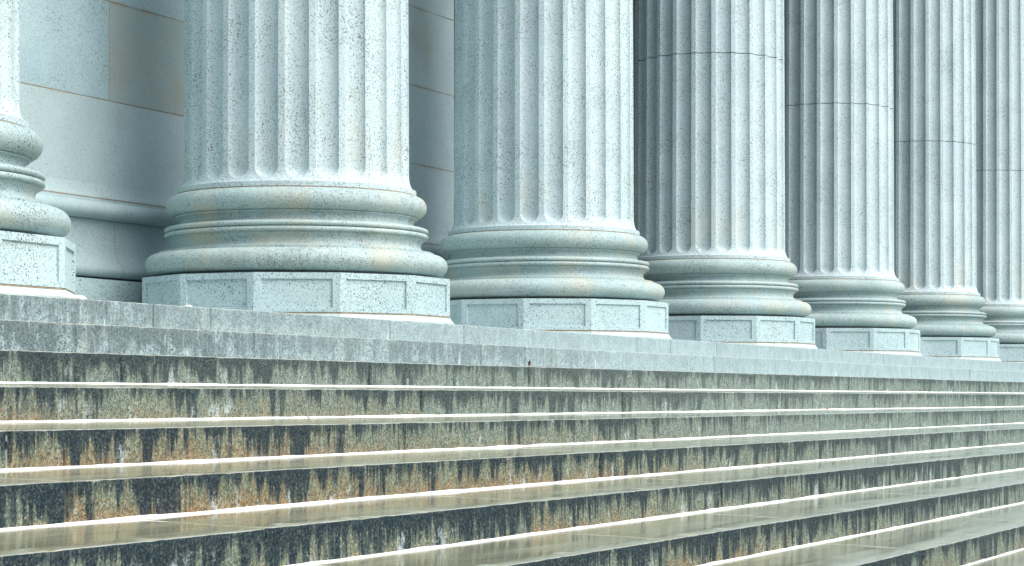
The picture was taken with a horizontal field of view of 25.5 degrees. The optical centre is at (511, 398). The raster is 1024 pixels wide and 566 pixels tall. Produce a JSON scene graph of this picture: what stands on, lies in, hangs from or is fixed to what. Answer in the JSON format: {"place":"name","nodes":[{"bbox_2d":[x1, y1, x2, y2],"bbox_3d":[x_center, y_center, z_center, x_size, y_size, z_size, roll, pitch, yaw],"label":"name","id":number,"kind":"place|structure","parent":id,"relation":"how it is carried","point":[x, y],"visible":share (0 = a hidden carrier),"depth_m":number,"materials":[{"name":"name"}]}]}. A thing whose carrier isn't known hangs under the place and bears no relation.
{"place":"outdoors","nodes":[
{"label":"outdoors","id":0,"kind":"place"},
{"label":"portico floor","id":1,"kind":"structure","parent":0,"visible":0},
{"bbox_2d":[0,0,76,297],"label":"fluted column","id":2,"kind":"structure","parent":1,"relation":"on","point":[37,253],"depth_m":11.75,"materials":[{"name":"stone"}]},
{"bbox_2d":[142,0,453,323],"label":"fluted column","id":3,"kind":"structure","parent":1,"relation":"on","point":[296,193],"depth_m":15.43,"materials":[{"name":"stone"}]},
{"bbox_2d":[19,0,635,302],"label":"courthouse building","id":4,"kind":"structure","parent":1,"relation":"on","point":[101,94],"depth_m":16.42,"materials":[{"name":"stone"}]},
{"bbox_2d":[440,0,671,338],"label":"fluted column","id":5,"kind":"structure","parent":1,"relation":"on","point":[543,234],"depth_m":19.41,"materials":[{"name":"stone"}]},
{"bbox_2d":[634,0,817,348],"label":"fluted column","id":6,"kind":"structure","parent":1,"relation":"on","point":[709,222],"depth_m":23.39,"materials":[{"name":"stone"}]},
{"bbox_2d":[784,0,922,355],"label":"fluted column","id":7,"kind":"structure","parent":1,"relation":"on","point":[839,168],"depth_m":27.37,"materials":[{"name":"stone"}]},
{"bbox_2d":[893,0,1000,360],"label":"fluted column","id":8,"kind":"structure","parent":1,"relation":"on","point":[934,110],"depth_m":31.36,"materials":[{"name":"stone"}]},
{"bbox_2d":[975,0,1023,362],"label":"fluted column","id":9,"kind":"structure","parent":1,"relation":"on","point":[999,50],"depth_m":35.34,"materials":[{"name":"stone"}]},
{"bbox_3d":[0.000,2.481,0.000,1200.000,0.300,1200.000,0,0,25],"label":"ground","id":10,"kind":"structure","parent":0,"visible":0},
{"bbox_2d":[0,294,1023,565],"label":"staircase","id":11,"kind":"structure","parent":10,"relation":"on","point":[144,434],"depth_m":11.26,"materials":[{"name":"stone"}]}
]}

